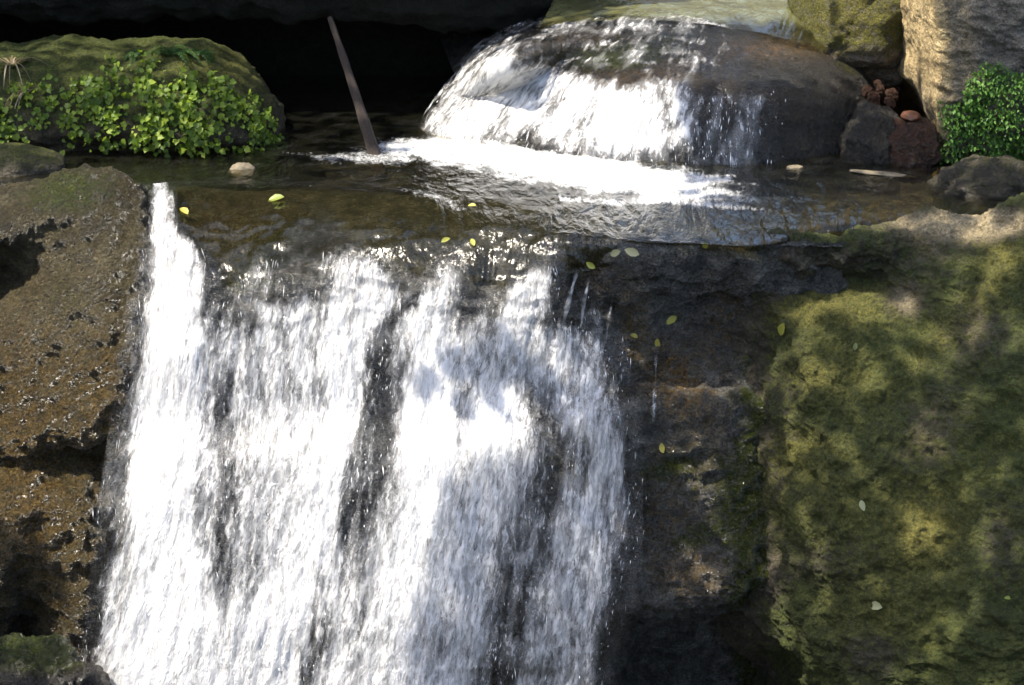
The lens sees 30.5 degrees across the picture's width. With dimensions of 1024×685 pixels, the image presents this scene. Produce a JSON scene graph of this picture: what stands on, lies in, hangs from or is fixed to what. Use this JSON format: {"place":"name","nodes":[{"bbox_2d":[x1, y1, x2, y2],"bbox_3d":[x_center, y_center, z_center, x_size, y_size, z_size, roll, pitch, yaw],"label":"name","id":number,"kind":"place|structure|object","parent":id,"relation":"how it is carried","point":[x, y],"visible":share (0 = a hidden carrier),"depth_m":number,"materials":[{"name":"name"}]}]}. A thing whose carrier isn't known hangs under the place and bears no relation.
{"place":"outdoors","nodes":[
{"label":"outdoors","id":0,"kind":"place"},
{"bbox_2d":[0,75,1001,247],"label":"pool water","id":1,"kind":"structure","parent":0,"point":[410,148],"depth_m":11.45,"materials":[{"name":"liquid"}]},
{"bbox_2d":[0,142,66,185],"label":"rock","id":2,"kind":"object","parent":1,"relation":"on","point":[20,160],"visible":0.58,"depth_m":11.26,"materials":[{"name":"grey stone"}]},
{"bbox_2d":[180,207,188,213],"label":"fallen leaf","id":3,"kind":"object","parent":1,"relation":"on","point":[184,210],"visible":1,"depth_m":10.68,"materials":[{"name":"yellow plant"}]},
{"bbox_2d":[228,162,255,180],"bbox_3d":[-1.627,-1.037,11.382,0.155,0.113,0.115,9,22,24],"label":"stone","id":4,"kind":"object","parent":1,"relation":"in","point":[239,168],"visible":0.94,"depth_m":11.35,"materials":[{"name":"beige stone"}]},
{"bbox_2d":[268,194,283,201],"bbox_3d":[-1.354,-0.825,10.773,0.098,0.041,0.050,0,20,0],"label":"fallen leaf","id":5,"kind":"object","parent":1,"relation":"on","point":[274,197],"visible":1,"depth_m":10.78,"materials":[{"name":"yellow plant"}]},
{"bbox_2d":[327,16,387,179],"bbox_3d":[-0.973,-1.543,11.841,0.097,0.906,0.820,-10,22,-24],"label":"wooden plank","id":6,"kind":"object","parent":1,"relation":"in","point":[372,147],"visible":1,"depth_m":11.77,"materials":[{"name":"brown wood"}]},
{"bbox_2d":[441,237,449,241],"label":"fallen leaf","id":7,"kind":"object","parent":1,"relation":"on","point":[445,239],"visible":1,"depth_m":10.26,"materials":[{"name":"yellow plant"}]},
{"bbox_2d":[786,165,802,169],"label":"waterline stone","id":8,"kind":"object","parent":1,"relation":"in","point":[798,167],"visible":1,"depth_m":11.38,"materials":[{"name":"beige stone"}]},
{"bbox_2d":[837,99,900,183],"bbox_3d":[2.246,-1.237,11.703,0.452,0.525,0.576,0,20,0],"label":"crevice rock","id":9,"kind":"object","parent":1,"relation":"in","point":[867,131],"visible":0.77,"depth_m":11.52,"materials":[{"name":"grey stone"}]},
{"bbox_2d":[862,84,874,98],"bbox_3d":[2.232,-1.571,11.772,0.083,0.091,0.069,0,20,0],"label":"rubble stone","id":10,"kind":"object","parent":9,"relation":"on","point":[867,89],"visible":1,"depth_m":11.75,"materials":[{"name":"brown stone"}]},
{"bbox_2d":[867,91,879,104],"bbox_3d":[2.256,-1.516,11.718,0.078,0.106,0.102,0,20,0],"label":"rubble stone","id":11,"kind":"object","parent":9,"relation":"on","point":[874,97],"visible":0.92,"depth_m":11.68,"materials":[{"name":"brown stone"}]},
{"bbox_2d":[876,84,884,95],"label":"rubble stone","id":12,"kind":"object","parent":9,"relation":"on","point":[880,89],"visible":1,"depth_m":11.72,"materials":[{"name":"brown stone"}]},
{"bbox_2d":[873,79,881,86],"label":"rubble stone","id":13,"kind":"object","parent":12,"relation":"on","point":[877,82],"visible":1,"depth_m":11.77,"materials":[{"name":"brown stone"}]},
{"bbox_2d":[880,95,885,104],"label":"rubble stone","id":14,"kind":"object","parent":9,"relation":"on","point":[882,98],"visible":0.56,"depth_m":12.33,"materials":[{"name":"black stone"}]},
{"bbox_2d":[884,96,895,108],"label":"rubble stone","id":15,"kind":"object","parent":9,"relation":"on","point":[890,102],"visible":1,"depth_m":11.67,"materials":[{"name":"brown stone"}]},
{"bbox_2d":[885,88,898,100],"bbox_3d":[2.368,-1.544,11.727,0.088,0.088,0.094,0,20,0],"label":"rubble stone","id":16,"kind":"object","parent":9,"relation":"on","point":[892,92],"visible":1,"depth_m":11.70,"materials":[{"name":"brown stone"}]},
{"bbox_2d":[849,169,916,177],"bbox_3d":[2.220,-1.010,11.252,0.403,0.040,0.072,3,20,8],"label":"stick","id":17,"kind":"object","parent":1,"relation":"in","point":[880,173],"visible":1,"depth_m":11.23,"materials":[{"name":"wood"}]},
{"bbox_2d":[888,117,944,184],"bbox_3d":[2.448,-1.174,11.552,0.393,0.419,0.408,0,20,0],"label":"crevice rock","id":18,"kind":"object","parent":1,"relation":"in","point":[916,145],"visible":0.82,"depth_m":11.40,"materials":[{"name":"red stone"}]},
{"bbox_2d":[901,110,920,121],"bbox_3d":[2.438,-1.383,11.489,0.121,0.061,0.162,0,20,0],"label":"crevice stone","id":19,"kind":"object","parent":18,"relation":"on","point":[912,116],"visible":1,"depth_m":11.44,"materials":[{"name":"brown stone"}]},
{"bbox_2d":[927,154,1023,214],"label":"mossy rock","id":20,"kind":"object","parent":1,"relation":"in","point":[1000,178],"visible":0.62,"depth_m":10.80,"materials":[{"name":"grey stone"}]},
{"bbox_2d":[545,0,821,46],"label":"stream water","id":21,"kind":"structure","parent":0,"point":[761,10],"depth_m":12.66,"materials":[{"name":"white liquid"}]},
{"bbox_2d":[900,181,931,216],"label":"ground","id":22,"kind":"structure","parent":0,"point":[919,192],"depth_m":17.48,"materials":[{"name":"soil"}]},
{"bbox_2d":[0,632,111,684],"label":"wet boulder","id":23,"kind":"object","parent":22,"relation":"on","point":[53,659],"visible":1,"depth_m":9.79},
{"bbox_2d":[0,163,153,661],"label":"rock outcrop","id":24,"kind":"object","parent":22,"relation":"on","point":[70,368],"visible":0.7,"depth_m":10.29,"materials":[{"name":"brown stone"}]},
{"bbox_2d":[0,33,286,190],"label":"bank rock","id":25,"kind":"object","parent":22,"relation":"on","point":[65,58],"visible":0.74,"depth_m":11.87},
{"bbox_2d":[5,88,37,118],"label":"dry grass","id":26,"kind":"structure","parent":25,"relation":"on","point":[21,93],"depth_m":11.66,"materials":[{"name":"beige plant"}]},
{"bbox_2d":[0,55,45,89],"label":"dry grass","id":27,"kind":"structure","parent":25,"relation":"on","point":[12,63],"depth_m":11.88,"materials":[{"name":"beige plant"}]},
{"bbox_2d":[123,49,144,63],"bbox_3d":[-2.434,-1.839,12.077,0.130,0.072,0.238,0,20,0],"label":"fern","id":28,"kind":"object","parent":25,"relation":"on","point":[131,53],"visible":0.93,"depth_m":12.02,"materials":[{"name":"green plant"}]},
{"bbox_2d":[0,49,287,162],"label":"ground ivy","id":29,"kind":"object","parent":25,"relation":"on","point":[183,113],"visible":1,"depth_m":11.63,"materials":[{"name":"green plant"}]},
{"bbox_2d":[152,45,203,67],"bbox_3d":[-2.136,-1.845,12.081,0.275,0.129,0.418,-16,25,-36],"label":"fern","id":30,"kind":"object","parent":25,"relation":"on","point":[177,50],"visible":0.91,"depth_m":12.03,"materials":[{"name":"green plant"}]},
{"bbox_2d":[189,47,215,64],"bbox_3d":[-2.011,-1.855,12.143,0.231,0.080,0.238,0,20,0],"label":"fern","id":31,"kind":"object","parent":25,"relation":"on","point":[207,53],"visible":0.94,"depth_m":12.08,"materials":[{"name":"green plant"}]},
{"bbox_2d":[0,0,552,145],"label":"cave wall","id":32,"kind":"structure","parent":22,"relation":"on","point":[293,38],"depth_m":13.98,"materials":[{"name":"black stone"}]},
{"bbox_2d":[60,141,899,684],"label":"rock ledge","id":33,"kind":"object","parent":22,"relation":"on","point":[692,535],"visible":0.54,"depth_m":10.21,"materials":[{"name":"grey stone"}]},
{"bbox_2d":[81,182,658,684],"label":"waterfall","id":34,"kind":"structure","parent":33,"relation":"on","point":[173,630],"depth_m":10.01,"materials":[{"name":"white liquid"}]},
{"bbox_2d":[586,262,594,268],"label":"fallen leaf","id":35,"kind":"object","parent":33,"relation":"on","point":[590,265],"visible":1,"depth_m":10.03,"materials":[{"name":"green plant"}]},
{"bbox_2d":[611,249,619,256],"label":"fallen leaf","id":36,"kind":"object","parent":33,"relation":"on","point":[615,252],"visible":1,"depth_m":9.96,"materials":[{"name":"green plant"}]},
{"bbox_2d":[625,248,638,256],"bbox_3d":[0.630,-0.478,9.930,0.084,0.044,0.022,7,21,19],"label":"fallen leaf","id":37,"kind":"object","parent":33,"relation":"on","point":[632,252],"visible":1,"depth_m":9.93,"materials":[{"name":"green plant"}]},
{"bbox_2d":[416,13,875,197],"bbox_3d":[1.163,-1.783,13.178,3.772,1.139,3.716,0,20,0],"label":"rounded boulder","id":38,"kind":"object","parent":33,"relation":"on","point":[817,90],"visible":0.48,"depth_m":11.75,"materials":[{"name":"grey stone"}]},
{"bbox_2d":[419,13,785,170],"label":"waterfall","id":39,"kind":"structure","parent":38,"relation":"on","point":[618,127],"depth_m":11.71,"materials":[{"name":"white liquid"}]},
{"bbox_2d":[787,0,904,89],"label":"mossy rock","id":40,"kind":"object","parent":38,"relation":"on","point":[866,36],"visible":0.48,"depth_m":12.02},
{"bbox_2d":[893,84,901,91],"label":"rubble stone","id":41,"kind":"object","parent":40,"relation":"on","point":[898,88],"visible":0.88,"depth_m":12.40,"materials":[{"name":"black stone"}]},
{"bbox_2d":[655,338,659,346],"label":"fallen leaf","id":42,"kind":"object","parent":33,"relation":"on","point":[657,342],"visible":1,"depth_m":10.28,"materials":[{"name":"green plant"}]},
{"bbox_2d":[659,443,664,452],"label":"fallen leaf","id":43,"kind":"object","parent":33,"relation":"on","point":[661,448],"visible":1,"depth_m":10.01,"materials":[{"name":"yellow plant"}]},
{"bbox_2d":[666,315,676,324],"bbox_3d":[0.873,-0.121,10.273,0.064,0.047,0.029,-5,21,-13],"label":"fallen leaf","id":44,"kind":"object","parent":33,"relation":"on","point":[671,319],"visible":1,"depth_m":10.28,"materials":[{"name":"plant"}]},
{"bbox_2d":[715,192,1023,684],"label":"mossy boulder","id":45,"kind":"object","parent":22,"relation":"on","point":[904,421],"visible":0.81,"depth_m":9.68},
{"bbox_2d":[777,323,784,335],"bbox_3d":[1.445,-0.070,10.060,0.047,0.081,0.020,17,26,39],"label":"fallen leaf","id":46,"kind":"object","parent":45,"relation":"on","point":[781,328],"visible":1,"depth_m":10.06,"materials":[{"name":"green plant"}]},
{"bbox_2d":[859,500,864,510],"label":"fallen leaf","id":47,"kind":"object","parent":45,"relation":"on","point":[861,504],"visible":1,"depth_m":9.60,"materials":[{"name":"green plant"}]},
{"bbox_2d":[871,601,881,609],"bbox_3d":[1.844,1.338,9.573,0.024,0.041,0.086,-18,27,-40],"label":"fallen leaf","id":48,"kind":"object","parent":45,"relation":"on","point":[877,605],"visible":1,"depth_m":9.57,"materials":[{"name":"plant"}]},
{"bbox_2d":[880,0,1023,206],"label":"cliff face","id":49,"kind":"object","parent":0,"point":[950,47],"visible":0.48,"depth_m":11.13},
{"bbox_2d":[936,62,1023,166],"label":"maidenhair fern","id":50,"kind":"object","parent":49,"relation":"attached to","point":[971,123],"visible":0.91,"depth_m":11.18,"materials":[{"name":"green plant"}]}
]}

